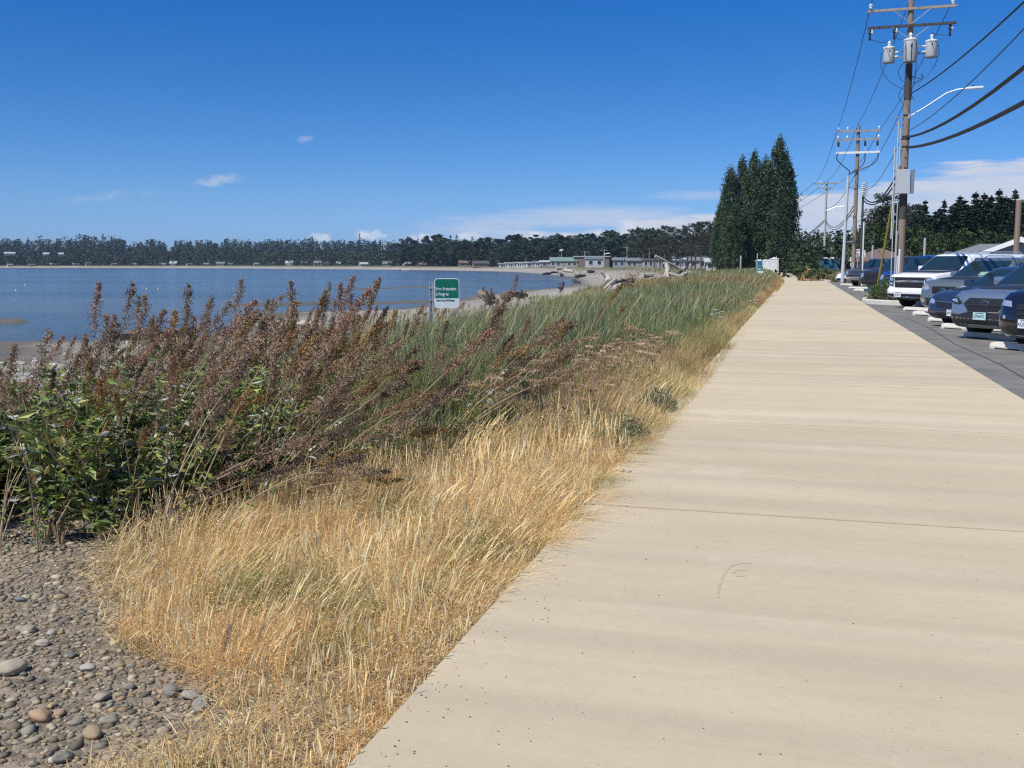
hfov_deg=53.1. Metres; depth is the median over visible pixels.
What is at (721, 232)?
poplar tree
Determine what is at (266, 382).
leafy shrub
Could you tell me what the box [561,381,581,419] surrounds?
dried umbel
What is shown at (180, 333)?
tall plume plant
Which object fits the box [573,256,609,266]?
house
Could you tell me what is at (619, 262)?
house
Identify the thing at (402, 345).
leafy shrub
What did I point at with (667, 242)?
pine tree
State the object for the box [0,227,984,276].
woodland
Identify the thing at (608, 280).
driftwood stump
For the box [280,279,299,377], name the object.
tall plume plant
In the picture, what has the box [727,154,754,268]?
poplar tree
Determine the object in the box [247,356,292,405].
leafy shrub
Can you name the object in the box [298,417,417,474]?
tall plume plant
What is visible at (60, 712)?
stone
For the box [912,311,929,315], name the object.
wheel stop
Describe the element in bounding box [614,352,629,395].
dried umbel
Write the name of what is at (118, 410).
tall plume plant
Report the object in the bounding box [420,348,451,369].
tall plume plant
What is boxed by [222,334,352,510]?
tall plume plant
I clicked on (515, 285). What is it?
tall plume plant
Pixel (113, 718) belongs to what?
stone
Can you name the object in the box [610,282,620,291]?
driftwood log
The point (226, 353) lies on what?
tall plume plant
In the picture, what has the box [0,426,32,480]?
leafy shrub
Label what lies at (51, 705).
stone
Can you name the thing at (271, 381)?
tall plume plant
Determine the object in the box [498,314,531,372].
tall plume plant
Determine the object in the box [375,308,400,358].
tall plume plant
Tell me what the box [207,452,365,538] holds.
tall plume plant
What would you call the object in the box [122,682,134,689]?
stone
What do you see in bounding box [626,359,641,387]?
dried umbel
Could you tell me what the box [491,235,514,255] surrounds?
broadleaf tree
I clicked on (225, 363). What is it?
tall plume plant
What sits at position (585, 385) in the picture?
dried umbel
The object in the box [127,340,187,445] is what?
tall plume plant
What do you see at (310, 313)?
tall plume plant
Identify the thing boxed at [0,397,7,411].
tall plume plant
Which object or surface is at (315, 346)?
tall plume plant
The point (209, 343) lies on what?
tall plume plant
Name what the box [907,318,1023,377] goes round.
tar seam
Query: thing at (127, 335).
driftwood log
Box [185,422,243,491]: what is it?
tall plume plant
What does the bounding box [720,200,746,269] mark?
poplar tree
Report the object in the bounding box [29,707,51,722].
stone
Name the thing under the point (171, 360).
tall plume plant
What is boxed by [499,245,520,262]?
broadleaf tree
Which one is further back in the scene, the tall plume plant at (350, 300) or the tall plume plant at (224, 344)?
the tall plume plant at (350, 300)
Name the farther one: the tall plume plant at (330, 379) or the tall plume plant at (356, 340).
the tall plume plant at (330, 379)
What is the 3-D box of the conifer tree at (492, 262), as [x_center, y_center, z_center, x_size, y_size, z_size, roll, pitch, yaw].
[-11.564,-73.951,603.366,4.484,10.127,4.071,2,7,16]
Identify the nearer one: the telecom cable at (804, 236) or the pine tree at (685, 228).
the telecom cable at (804, 236)
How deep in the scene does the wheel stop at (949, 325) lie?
24.17 m
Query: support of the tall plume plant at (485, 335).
on the ground at (28, 350)
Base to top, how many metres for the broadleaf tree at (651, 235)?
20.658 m
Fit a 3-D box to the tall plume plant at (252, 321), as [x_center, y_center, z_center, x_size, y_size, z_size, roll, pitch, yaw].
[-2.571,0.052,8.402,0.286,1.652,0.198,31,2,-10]
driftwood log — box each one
[114,329,142,340]
[127,326,194,340]
[281,317,314,326]
[500,290,527,300]
[542,271,557,275]
[554,266,568,270]
[563,267,574,272]
[574,272,585,277]
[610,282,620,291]
[615,278,624,283]
[639,273,659,277]
[655,255,689,274]
[664,262,669,276]
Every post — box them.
[871,245,873,258]
[894,231,897,273]
[898,249,900,272]
[923,238,925,255]
[1013,200,1021,253]
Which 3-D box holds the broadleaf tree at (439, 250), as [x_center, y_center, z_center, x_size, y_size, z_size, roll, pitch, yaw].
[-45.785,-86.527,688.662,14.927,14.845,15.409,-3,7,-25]
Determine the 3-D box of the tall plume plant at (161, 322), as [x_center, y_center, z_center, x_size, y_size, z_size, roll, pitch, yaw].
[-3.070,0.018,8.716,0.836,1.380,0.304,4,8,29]
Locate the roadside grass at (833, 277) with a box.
[792,268,849,281]
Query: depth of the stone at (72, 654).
4.12 m
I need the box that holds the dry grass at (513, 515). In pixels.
[37,275,784,767]
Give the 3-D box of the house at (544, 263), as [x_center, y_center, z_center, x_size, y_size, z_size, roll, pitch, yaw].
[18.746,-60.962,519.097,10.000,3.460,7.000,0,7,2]
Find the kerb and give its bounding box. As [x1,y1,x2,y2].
[862,296,924,306]
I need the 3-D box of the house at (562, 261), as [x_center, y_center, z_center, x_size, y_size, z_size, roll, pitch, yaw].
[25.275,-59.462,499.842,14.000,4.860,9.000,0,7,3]
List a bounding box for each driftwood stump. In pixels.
[477,286,499,307]
[557,282,564,293]
[600,272,617,291]
[623,273,636,286]
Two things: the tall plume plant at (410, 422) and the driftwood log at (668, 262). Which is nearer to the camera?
the tall plume plant at (410, 422)
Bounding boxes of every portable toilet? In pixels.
[755,259,762,267]
[762,260,766,268]
[770,256,778,272]
[819,257,827,269]
[828,257,839,271]
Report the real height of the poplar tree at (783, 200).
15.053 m
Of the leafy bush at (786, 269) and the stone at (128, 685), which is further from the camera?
the leafy bush at (786, 269)
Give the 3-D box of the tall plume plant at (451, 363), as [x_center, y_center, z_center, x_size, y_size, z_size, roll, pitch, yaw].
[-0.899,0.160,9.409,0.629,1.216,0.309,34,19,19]
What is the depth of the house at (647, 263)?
378.83 m
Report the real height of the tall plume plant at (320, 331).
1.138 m
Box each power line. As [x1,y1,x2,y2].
[837,9,869,129]
[857,93,908,170]
[857,127,906,189]
[859,4,907,121]
[882,3,951,125]
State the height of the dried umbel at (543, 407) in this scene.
0.638 m
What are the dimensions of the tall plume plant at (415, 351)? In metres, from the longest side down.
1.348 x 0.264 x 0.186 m
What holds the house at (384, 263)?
on the ground at (28, 350)
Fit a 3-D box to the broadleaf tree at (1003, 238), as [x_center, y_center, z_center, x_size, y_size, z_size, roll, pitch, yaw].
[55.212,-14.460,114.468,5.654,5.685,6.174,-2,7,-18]
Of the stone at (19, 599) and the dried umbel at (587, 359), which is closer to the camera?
the stone at (19, 599)
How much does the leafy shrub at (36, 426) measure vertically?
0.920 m
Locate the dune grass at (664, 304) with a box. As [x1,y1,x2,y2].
[283,267,779,482]
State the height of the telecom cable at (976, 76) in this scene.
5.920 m
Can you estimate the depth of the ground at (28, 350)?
4.24 m
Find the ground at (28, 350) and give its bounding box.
[0,258,788,767]
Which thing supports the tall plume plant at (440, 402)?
on the ground at (28, 350)
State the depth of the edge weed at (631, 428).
8.68 m
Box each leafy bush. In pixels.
[783,260,807,270]
[796,266,840,280]
[863,289,887,298]
[868,276,897,299]
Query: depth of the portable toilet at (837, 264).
118.91 m
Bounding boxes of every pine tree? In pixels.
[391,243,400,263]
[425,234,443,263]
[469,241,482,259]
[508,234,523,246]
[524,237,537,250]
[531,234,543,245]
[620,233,629,244]
[621,228,635,257]
[633,231,649,258]
[642,238,656,258]
[643,230,661,268]
[650,237,669,268]
[656,226,681,268]
[658,225,673,267]
[667,239,685,268]
[674,228,694,265]
[677,234,703,269]
[678,225,693,269]
[680,223,703,269]
[687,221,711,269]
[692,221,713,257]
[694,232,719,270]
[850,207,890,248]
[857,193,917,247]
[870,204,929,247]
[888,217,914,252]
[898,203,922,228]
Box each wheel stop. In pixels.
[849,287,867,288]
[853,289,869,291]
[903,307,927,310]
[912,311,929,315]
[928,317,942,321]
[941,323,1000,331]
[963,331,1016,341]
[989,342,1023,350]
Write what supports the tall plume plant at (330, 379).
on the ground at (28, 350)
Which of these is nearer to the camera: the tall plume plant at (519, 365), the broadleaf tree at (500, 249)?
the tall plume plant at (519, 365)
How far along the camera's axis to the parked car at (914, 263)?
47.33 m
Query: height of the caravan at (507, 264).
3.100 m
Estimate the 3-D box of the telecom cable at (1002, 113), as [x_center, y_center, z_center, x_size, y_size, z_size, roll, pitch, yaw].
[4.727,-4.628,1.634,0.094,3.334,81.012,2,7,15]
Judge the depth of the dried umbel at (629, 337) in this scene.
12.12 m
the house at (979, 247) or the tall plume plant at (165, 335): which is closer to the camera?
the tall plume plant at (165, 335)
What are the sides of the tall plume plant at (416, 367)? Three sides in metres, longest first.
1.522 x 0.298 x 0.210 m
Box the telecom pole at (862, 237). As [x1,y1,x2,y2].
[858,183,867,285]
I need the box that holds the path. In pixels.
[346,272,1023,767]
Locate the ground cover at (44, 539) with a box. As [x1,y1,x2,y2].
[0,327,704,552]
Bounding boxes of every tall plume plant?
[0,328,75,546]
[0,344,29,436]
[0,368,46,549]
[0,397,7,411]
[0,400,69,525]
[5,417,90,520]
[19,369,126,537]
[25,342,98,406]
[33,329,171,521]
[35,335,65,383]
[37,354,106,419]
[44,335,76,415]
[46,368,79,428]
[47,353,147,426]
[56,352,94,408]
[69,355,123,447]
[74,348,125,410]
[74,482,225,534]
[75,336,99,404]
[79,281,120,384]
[81,321,136,510]
[81,355,106,525]
[82,340,117,414]
[91,312,132,455]
[93,377,115,497]
[106,280,154,422]
[106,331,147,424]
[111,389,149,535]
[113,363,161,425]
[115,355,149,490]
[115,362,181,461]
[117,317,211,430]
[118,344,179,438]
[125,293,172,451]
[125,388,181,471]
[126,296,143,409]
[126,334,249,484]
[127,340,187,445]
[128,307,193,444]
[129,424,214,484]
[130,355,158,396]
[137,368,157,473]
[140,318,165,408]
[145,423,343,539]
[148,310,188,428]
[149,327,271,524]
[149,352,181,518]
[151,433,305,500]
[155,355,254,545]
[156,437,308,538]
[158,299,222,402]
[158,398,210,507]
[161,301,232,398]
[172,461,391,520]
[173,282,195,384]
[173,296,259,415]
[175,328,189,397]
[175,389,252,527]
[176,314,197,379]
[177,332,208,410]
[177,358,230,423]
[179,308,198,354]
[180,307,259,387]
[180,345,221,513]
[181,298,299,532]
[184,310,262,405]
[184,349,202,370]
[185,337,232,396]
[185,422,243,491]
[194,392,271,446]
[195,295,224,379]
[198,394,355,505]
[203,456,363,497]
[207,402,324,488]
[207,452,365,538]
[212,624,231,708]
[213,435,329,474]
[215,314,240,359]
[218,326,231,377]
[222,317,281,386]
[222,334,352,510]
[223,277,246,378]
[228,451,355,500]
[229,293,284,369]
[230,331,323,502]
[231,312,266,392]
[234,349,280,388]
[238,340,304,385]
[239,338,265,393]
[242,314,300,499]
[245,313,275,378]
[246,319,269,355]
[247,315,325,386]
[247,366,330,486]
[251,321,270,384]
[252,307,305,399]
[252,343,317,484]
[252,375,362,509]
[254,324,306,376]
[255,474,402,505]
[257,351,314,400]
[260,298,275,350]
[260,339,405,489]
[260,362,316,505]
[263,323,316,385]
[264,379,412,498]
[265,345,365,422]
[266,299,276,351]
[266,378,321,404]
[277,312,322,369]
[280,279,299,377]
[280,285,372,436]
[282,398,409,492]
[289,423,450,489]
[290,341,373,454]
[293,382,364,512]
[295,318,349,403]
[295,360,426,457]
[296,333,310,374]
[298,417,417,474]
[299,337,355,406]
[301,310,324,342]
[303,358,421,423]
[305,292,334,399]
[306,323,338,365]
[307,388,462,476]
[309,274,371,397]
[309,391,435,494]
[310,323,378,426]
[311,348,342,463]
[312,337,358,387]
[312,340,340,393]
[314,376,379,477]
[316,288,337,396]
[316,321,336,356]
[321,375,353,475]
[323,282,336,328]
[329,282,350,383]
[337,314,358,343]
[339,374,375,428]
[340,328,493,487]
[343,331,361,374]
[345,276,388,368]
[345,321,389,360]
[346,294,355,335]
[351,360,418,477]
[355,344,421,412]
[358,385,390,412]
[359,383,468,429]
[362,297,381,324]
[363,358,399,379]
[368,378,463,457]
[371,305,377,321]
[371,320,391,373]
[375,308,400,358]
[378,326,393,364]
[392,366,472,466]
[395,318,409,340]
[405,303,425,340]
[407,321,422,350]
[407,342,449,430]
[414,312,427,341]
[420,302,507,462]
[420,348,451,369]
[421,385,471,409]
[428,307,446,325]
[429,320,450,368]
[436,361,458,373]
[443,340,579,453]
[443,380,503,438]
[449,302,464,318]
[449,339,518,448]
[450,288,514,371]
[450,325,506,418]
[453,384,536,429]
[456,352,537,412]
[457,362,586,447]
[466,318,510,380]
[469,344,533,396]
[473,379,557,416]
[477,334,514,383]
[478,315,577,408]
[482,295,493,312]
[482,318,570,419]
[482,333,559,374]
[489,297,499,327]
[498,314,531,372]
[502,320,577,404]
[506,274,523,315]
[529,333,558,363]
[570,339,625,368]
[587,282,625,335]
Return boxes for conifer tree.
[357,233,361,256]
[489,251,495,266]
[569,242,574,256]
[634,226,638,242]
[906,212,919,256]
[909,218,927,256]
[918,200,929,223]
[925,214,934,236]
[930,211,937,229]
[931,207,945,239]
[937,218,953,251]
[941,199,947,220]
[941,203,964,243]
[945,205,953,230]
[954,196,963,229]
[957,211,982,246]
[958,199,974,229]
[961,198,988,242]
[969,192,979,213]
[977,209,1005,243]
[981,193,988,208]
[981,199,993,240]
[983,196,1012,240]
[984,195,995,223]
[994,189,1002,209]
[1003,198,1015,234]
[1003,211,1023,237]
[1011,189,1019,212]
[1020,203,1023,235]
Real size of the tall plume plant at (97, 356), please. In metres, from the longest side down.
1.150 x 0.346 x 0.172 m
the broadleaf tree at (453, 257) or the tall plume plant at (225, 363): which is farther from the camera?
the broadleaf tree at (453, 257)
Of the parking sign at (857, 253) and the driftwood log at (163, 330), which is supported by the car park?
the parking sign at (857, 253)
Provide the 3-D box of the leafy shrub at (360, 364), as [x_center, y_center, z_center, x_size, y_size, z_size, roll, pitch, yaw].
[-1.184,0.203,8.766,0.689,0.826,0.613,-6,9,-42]
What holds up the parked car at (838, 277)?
on the car park
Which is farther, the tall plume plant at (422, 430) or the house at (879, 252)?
the house at (879, 252)
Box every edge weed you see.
[602,412,651,450]
[635,387,677,413]
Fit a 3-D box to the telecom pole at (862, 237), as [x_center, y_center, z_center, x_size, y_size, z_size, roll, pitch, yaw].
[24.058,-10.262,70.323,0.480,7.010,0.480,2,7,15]
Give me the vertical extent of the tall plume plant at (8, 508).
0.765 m
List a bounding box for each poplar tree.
[708,204,726,269]
[710,190,730,269]
[714,163,744,268]
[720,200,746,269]
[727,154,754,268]
[736,149,768,268]
[748,154,777,259]
[756,133,797,265]
[765,192,796,272]
[776,156,802,270]
[777,162,802,271]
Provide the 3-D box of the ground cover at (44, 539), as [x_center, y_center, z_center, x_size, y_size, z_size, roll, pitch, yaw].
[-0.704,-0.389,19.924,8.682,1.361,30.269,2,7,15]
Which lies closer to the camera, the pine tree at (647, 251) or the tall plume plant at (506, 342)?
the tall plume plant at (506, 342)
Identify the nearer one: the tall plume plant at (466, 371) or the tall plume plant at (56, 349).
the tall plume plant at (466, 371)
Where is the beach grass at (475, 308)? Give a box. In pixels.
[86,267,708,363]
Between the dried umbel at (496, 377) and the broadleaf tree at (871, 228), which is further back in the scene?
the broadleaf tree at (871, 228)
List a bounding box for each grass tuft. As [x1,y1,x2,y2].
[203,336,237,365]
[521,291,563,306]
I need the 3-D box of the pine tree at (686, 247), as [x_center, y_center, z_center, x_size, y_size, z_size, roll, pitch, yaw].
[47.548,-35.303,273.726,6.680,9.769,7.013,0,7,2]
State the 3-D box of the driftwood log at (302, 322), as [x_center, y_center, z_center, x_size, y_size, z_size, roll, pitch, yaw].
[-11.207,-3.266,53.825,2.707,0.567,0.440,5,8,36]
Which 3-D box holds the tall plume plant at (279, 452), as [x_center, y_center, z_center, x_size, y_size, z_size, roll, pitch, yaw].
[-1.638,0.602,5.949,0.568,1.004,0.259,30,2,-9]
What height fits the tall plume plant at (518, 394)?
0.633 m
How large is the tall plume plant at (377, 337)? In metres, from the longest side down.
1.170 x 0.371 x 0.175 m
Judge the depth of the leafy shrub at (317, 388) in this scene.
8.12 m
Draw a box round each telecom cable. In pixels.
[779,220,823,247]
[862,167,905,204]
[863,157,906,202]
[906,100,1023,148]
[907,65,1023,137]
[909,1,1023,94]
[909,28,1023,130]
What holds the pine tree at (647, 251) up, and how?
on the ground at (28, 350)
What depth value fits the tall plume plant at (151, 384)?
6.67 m
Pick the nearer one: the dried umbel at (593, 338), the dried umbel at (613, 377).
the dried umbel at (613, 377)
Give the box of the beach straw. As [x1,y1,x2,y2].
[0,311,480,761]
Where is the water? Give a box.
[0,268,573,352]
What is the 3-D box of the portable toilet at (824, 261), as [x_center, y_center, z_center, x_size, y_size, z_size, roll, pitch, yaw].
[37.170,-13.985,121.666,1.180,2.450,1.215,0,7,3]
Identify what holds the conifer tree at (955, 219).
on the ground at (28, 350)
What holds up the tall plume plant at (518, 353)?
on the ground at (28, 350)
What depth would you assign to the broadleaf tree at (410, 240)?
838.86 m
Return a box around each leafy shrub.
[0,362,62,507]
[0,367,134,544]
[0,371,59,503]
[0,372,20,443]
[0,373,48,419]
[0,376,44,492]
[0,384,74,512]
[0,407,45,498]
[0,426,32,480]
[4,387,128,540]
[20,405,112,509]
[23,413,175,543]
[38,346,184,503]
[55,379,214,510]
[74,408,202,524]
[94,371,224,501]
[107,384,204,447]
[109,428,171,531]
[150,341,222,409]
[151,396,271,512]
[158,369,280,490]
[159,378,222,446]
[165,387,242,488]
[175,376,245,416]
[178,374,274,485]
[180,362,267,425]
[188,357,233,380]
[189,372,278,479]
[197,365,308,494]
[198,365,307,430]
[206,353,300,418]
[211,406,318,491]
[217,389,318,449]
[233,387,310,491]
[236,376,329,437]
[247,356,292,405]
[255,355,332,405]
[262,354,318,410]
[274,372,356,426]
[289,350,340,387]
[341,358,424,413]
[342,335,387,372]
[371,336,423,361]
[388,329,449,344]
[405,328,466,364]
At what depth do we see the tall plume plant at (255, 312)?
8.52 m
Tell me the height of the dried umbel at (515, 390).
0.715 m
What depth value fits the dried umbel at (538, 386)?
7.98 m
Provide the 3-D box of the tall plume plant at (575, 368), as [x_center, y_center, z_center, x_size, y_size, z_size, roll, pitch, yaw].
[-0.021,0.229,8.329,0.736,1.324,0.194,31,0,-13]
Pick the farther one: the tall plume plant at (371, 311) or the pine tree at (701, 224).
the pine tree at (701, 224)
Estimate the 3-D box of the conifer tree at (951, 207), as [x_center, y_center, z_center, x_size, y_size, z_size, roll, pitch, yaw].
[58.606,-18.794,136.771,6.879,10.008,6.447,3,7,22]
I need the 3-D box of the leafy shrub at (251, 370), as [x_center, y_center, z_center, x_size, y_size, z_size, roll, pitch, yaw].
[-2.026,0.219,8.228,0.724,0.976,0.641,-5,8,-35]
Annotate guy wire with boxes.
[877,150,901,285]
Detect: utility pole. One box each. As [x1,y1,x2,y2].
[814,181,850,249]
[836,125,880,282]
[867,0,983,277]
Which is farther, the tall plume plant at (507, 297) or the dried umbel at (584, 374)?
the tall plume plant at (507, 297)
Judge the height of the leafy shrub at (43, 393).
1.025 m
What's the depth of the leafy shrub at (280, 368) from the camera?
9.40 m
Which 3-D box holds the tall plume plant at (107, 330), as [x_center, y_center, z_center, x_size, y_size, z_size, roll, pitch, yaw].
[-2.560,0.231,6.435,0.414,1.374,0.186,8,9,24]
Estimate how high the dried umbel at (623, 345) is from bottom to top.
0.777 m
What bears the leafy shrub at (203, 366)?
on the ground at (28, 350)
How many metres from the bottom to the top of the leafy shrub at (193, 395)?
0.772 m
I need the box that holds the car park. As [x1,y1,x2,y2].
[829,282,1023,399]
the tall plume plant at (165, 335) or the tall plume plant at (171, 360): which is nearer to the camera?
the tall plume plant at (171, 360)
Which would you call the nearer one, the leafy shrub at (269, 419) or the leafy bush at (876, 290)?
the leafy shrub at (269, 419)
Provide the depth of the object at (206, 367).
10.95 m
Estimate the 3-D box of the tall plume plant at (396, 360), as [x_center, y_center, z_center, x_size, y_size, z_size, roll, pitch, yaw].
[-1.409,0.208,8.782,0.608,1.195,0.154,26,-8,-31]
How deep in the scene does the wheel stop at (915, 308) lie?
33.39 m
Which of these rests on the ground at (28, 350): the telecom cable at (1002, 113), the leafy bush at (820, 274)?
the leafy bush at (820, 274)
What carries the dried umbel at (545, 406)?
on the ground at (28, 350)
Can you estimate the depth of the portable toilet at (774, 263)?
178.42 m
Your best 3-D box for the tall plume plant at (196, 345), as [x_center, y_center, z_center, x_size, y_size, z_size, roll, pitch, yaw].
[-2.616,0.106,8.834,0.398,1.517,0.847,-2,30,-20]
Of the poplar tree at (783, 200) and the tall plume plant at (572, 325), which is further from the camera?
the poplar tree at (783, 200)
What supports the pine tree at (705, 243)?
on the ground at (28, 350)
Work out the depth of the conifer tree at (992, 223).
125.27 m
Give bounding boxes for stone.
[0,658,27,675]
[14,596,25,601]
[19,624,36,632]
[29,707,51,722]
[35,639,49,646]
[47,629,56,635]
[47,702,56,708]
[52,750,73,762]
[53,709,65,716]
[67,652,76,657]
[79,663,95,670]
[82,724,101,739]
[94,692,109,701]
[99,714,118,724]
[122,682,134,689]
[162,683,179,697]
[181,690,200,699]
[191,695,209,712]
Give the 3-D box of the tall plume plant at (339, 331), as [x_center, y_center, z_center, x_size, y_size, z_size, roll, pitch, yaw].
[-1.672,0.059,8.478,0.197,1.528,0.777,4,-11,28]
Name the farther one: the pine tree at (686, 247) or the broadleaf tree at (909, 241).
the pine tree at (686, 247)
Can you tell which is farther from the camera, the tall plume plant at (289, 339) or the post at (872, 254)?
the post at (872, 254)
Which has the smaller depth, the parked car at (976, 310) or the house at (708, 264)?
the parked car at (976, 310)
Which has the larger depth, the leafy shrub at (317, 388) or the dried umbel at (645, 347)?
the dried umbel at (645, 347)
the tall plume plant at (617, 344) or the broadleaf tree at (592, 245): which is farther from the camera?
the broadleaf tree at (592, 245)
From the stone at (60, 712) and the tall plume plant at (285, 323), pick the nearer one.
the stone at (60, 712)
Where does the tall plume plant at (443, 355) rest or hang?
on the ground at (28, 350)
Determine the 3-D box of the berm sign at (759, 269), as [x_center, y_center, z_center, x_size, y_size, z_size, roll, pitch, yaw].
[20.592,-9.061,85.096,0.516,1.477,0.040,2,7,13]
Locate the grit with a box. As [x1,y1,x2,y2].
[381,371,977,766]
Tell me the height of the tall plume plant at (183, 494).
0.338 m
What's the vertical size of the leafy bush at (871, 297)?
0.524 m
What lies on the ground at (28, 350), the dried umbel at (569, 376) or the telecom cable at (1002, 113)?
the dried umbel at (569, 376)
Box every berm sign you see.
[429,278,458,324]
[757,266,762,272]
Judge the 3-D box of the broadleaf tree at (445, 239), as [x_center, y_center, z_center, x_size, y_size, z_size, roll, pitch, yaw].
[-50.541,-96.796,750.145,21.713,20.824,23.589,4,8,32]
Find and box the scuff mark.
[717,563,751,596]
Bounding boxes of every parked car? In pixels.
[835,267,861,281]
[845,258,890,285]
[860,257,914,288]
[880,255,935,286]
[887,251,1023,306]
[920,255,1023,306]
[928,266,1018,322]
[951,263,1023,332]
[999,289,1023,343]
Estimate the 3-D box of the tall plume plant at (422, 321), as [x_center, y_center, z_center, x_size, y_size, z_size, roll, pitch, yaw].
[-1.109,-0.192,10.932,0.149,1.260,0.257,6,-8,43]
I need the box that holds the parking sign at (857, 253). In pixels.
[856,249,859,267]
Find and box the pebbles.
[0,411,322,767]
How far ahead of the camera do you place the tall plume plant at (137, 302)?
10.88 m
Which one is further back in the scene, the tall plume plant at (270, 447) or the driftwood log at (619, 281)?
the driftwood log at (619, 281)
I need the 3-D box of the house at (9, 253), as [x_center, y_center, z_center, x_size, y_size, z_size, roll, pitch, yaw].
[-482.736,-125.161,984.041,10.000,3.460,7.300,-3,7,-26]
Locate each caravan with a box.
[498,263,504,267]
[504,262,512,267]
[513,262,518,267]
[525,262,532,266]
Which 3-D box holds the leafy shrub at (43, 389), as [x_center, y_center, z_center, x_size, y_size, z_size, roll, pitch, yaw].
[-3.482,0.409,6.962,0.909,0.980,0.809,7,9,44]
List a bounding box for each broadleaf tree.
[393,237,418,259]
[395,243,419,265]
[412,243,427,265]
[416,235,434,264]
[418,243,433,265]
[424,240,447,265]
[433,244,455,265]
[435,237,454,261]
[445,240,468,264]
[455,239,470,262]
[464,249,480,262]
[468,237,495,259]
[478,242,497,261]
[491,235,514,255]
[494,244,511,259]
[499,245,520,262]
[503,240,522,260]
[513,243,537,261]
[515,237,528,261]
[532,238,551,260]
[535,243,557,259]
[536,240,558,259]
[539,233,569,254]
[542,240,565,255]
[557,240,577,256]
[568,233,595,248]
[574,241,593,255]
[580,237,597,249]
[581,241,600,255]
[589,245,610,255]
[599,230,621,243]
[600,238,626,261]
[606,235,631,257]
[631,239,655,257]
[632,228,657,249]
[633,228,663,255]
[856,221,906,252]
[866,222,917,253]
[886,226,933,256]
[905,229,956,256]
[922,232,967,253]
[941,228,994,251]
[960,231,1000,249]
[985,229,1023,243]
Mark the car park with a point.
(1004, 377)
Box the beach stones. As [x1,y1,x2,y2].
[0,320,427,391]
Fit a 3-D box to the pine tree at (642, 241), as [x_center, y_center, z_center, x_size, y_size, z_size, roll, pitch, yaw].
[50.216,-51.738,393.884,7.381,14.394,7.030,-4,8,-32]
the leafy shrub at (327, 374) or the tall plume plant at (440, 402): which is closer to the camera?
the tall plume plant at (440, 402)
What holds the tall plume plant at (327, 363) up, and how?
on the ground at (28, 350)
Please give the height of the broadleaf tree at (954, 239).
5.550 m
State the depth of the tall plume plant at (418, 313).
11.39 m
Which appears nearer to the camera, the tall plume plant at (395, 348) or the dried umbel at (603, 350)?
the tall plume plant at (395, 348)
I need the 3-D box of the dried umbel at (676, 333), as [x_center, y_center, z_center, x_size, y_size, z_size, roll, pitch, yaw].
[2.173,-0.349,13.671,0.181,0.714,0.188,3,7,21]
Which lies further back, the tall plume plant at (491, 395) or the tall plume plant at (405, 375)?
the tall plume plant at (491, 395)
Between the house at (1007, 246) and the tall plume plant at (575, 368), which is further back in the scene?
the house at (1007, 246)
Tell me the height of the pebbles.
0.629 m
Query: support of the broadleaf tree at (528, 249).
on the ground at (28, 350)
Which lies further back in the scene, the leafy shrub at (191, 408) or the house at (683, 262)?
the house at (683, 262)
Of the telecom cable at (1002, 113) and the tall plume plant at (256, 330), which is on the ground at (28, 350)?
the tall plume plant at (256, 330)
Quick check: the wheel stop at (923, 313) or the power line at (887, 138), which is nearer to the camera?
the wheel stop at (923, 313)
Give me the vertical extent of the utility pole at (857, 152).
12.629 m
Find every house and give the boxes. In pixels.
[4,252,14,255]
[169,261,177,265]
[216,262,225,265]
[285,261,292,265]
[313,261,322,265]
[358,262,367,265]
[382,261,391,265]
[458,261,470,265]
[471,261,489,266]
[539,260,549,266]
[549,257,576,266]
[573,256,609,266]
[584,257,604,266]
[612,257,625,267]
[624,258,647,267]
[641,259,662,267]
[671,257,688,268]
[688,257,704,268]
[704,258,716,270]
[848,249,905,268]
[949,244,999,253]
[984,237,1023,253]
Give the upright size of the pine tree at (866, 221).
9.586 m
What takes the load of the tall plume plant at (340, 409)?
on the ground at (28, 350)
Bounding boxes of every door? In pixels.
[773,260,777,271]
[832,261,838,271]
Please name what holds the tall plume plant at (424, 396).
on the ground at (28, 350)
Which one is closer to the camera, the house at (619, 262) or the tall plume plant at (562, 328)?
the tall plume plant at (562, 328)
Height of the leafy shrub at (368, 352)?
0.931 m
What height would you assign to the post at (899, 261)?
2.379 m
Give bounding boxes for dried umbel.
[468,382,486,435]
[470,380,489,425]
[486,373,495,416]
[486,375,502,433]
[489,391,505,440]
[509,367,524,428]
[511,385,528,432]
[514,376,528,447]
[518,400,533,449]
[521,379,538,433]
[533,378,547,456]
[534,384,552,447]
[538,376,549,429]
[547,376,566,434]
[556,400,569,448]
[558,387,579,449]
[560,396,585,437]
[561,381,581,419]
[565,353,576,422]
[565,358,578,402]
[577,337,589,371]
[578,357,589,391]
[580,384,590,406]
[581,373,592,413]
[583,335,592,381]
[584,367,598,425]
[590,337,606,378]
[590,362,600,392]
[596,355,607,398]
[599,348,607,385]
[601,344,612,394]
[602,383,614,422]
[607,376,620,401]
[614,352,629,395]
[614,357,624,401]
[617,341,628,378]
[619,343,631,400]
[624,335,634,370]
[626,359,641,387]
[627,324,635,357]
[630,341,638,374]
[632,349,646,387]
[634,342,645,380]
[636,328,645,338]
[639,346,651,385]
[646,344,657,380]
[650,336,662,366]
[665,330,677,374]
[669,332,680,369]
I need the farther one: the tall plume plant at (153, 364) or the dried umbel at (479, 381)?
the dried umbel at (479, 381)
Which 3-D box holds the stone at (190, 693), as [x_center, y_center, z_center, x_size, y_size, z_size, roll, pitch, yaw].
[-1.164,1.127,3.711,0.075,0.037,0.056,8,6,9]
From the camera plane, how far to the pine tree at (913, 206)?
142.40 m
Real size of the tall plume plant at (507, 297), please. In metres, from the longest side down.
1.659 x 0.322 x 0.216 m
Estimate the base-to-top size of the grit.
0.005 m
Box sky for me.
[0,0,1023,254]
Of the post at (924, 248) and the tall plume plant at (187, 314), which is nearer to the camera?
the tall plume plant at (187, 314)
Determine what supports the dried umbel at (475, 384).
on the ground at (28, 350)

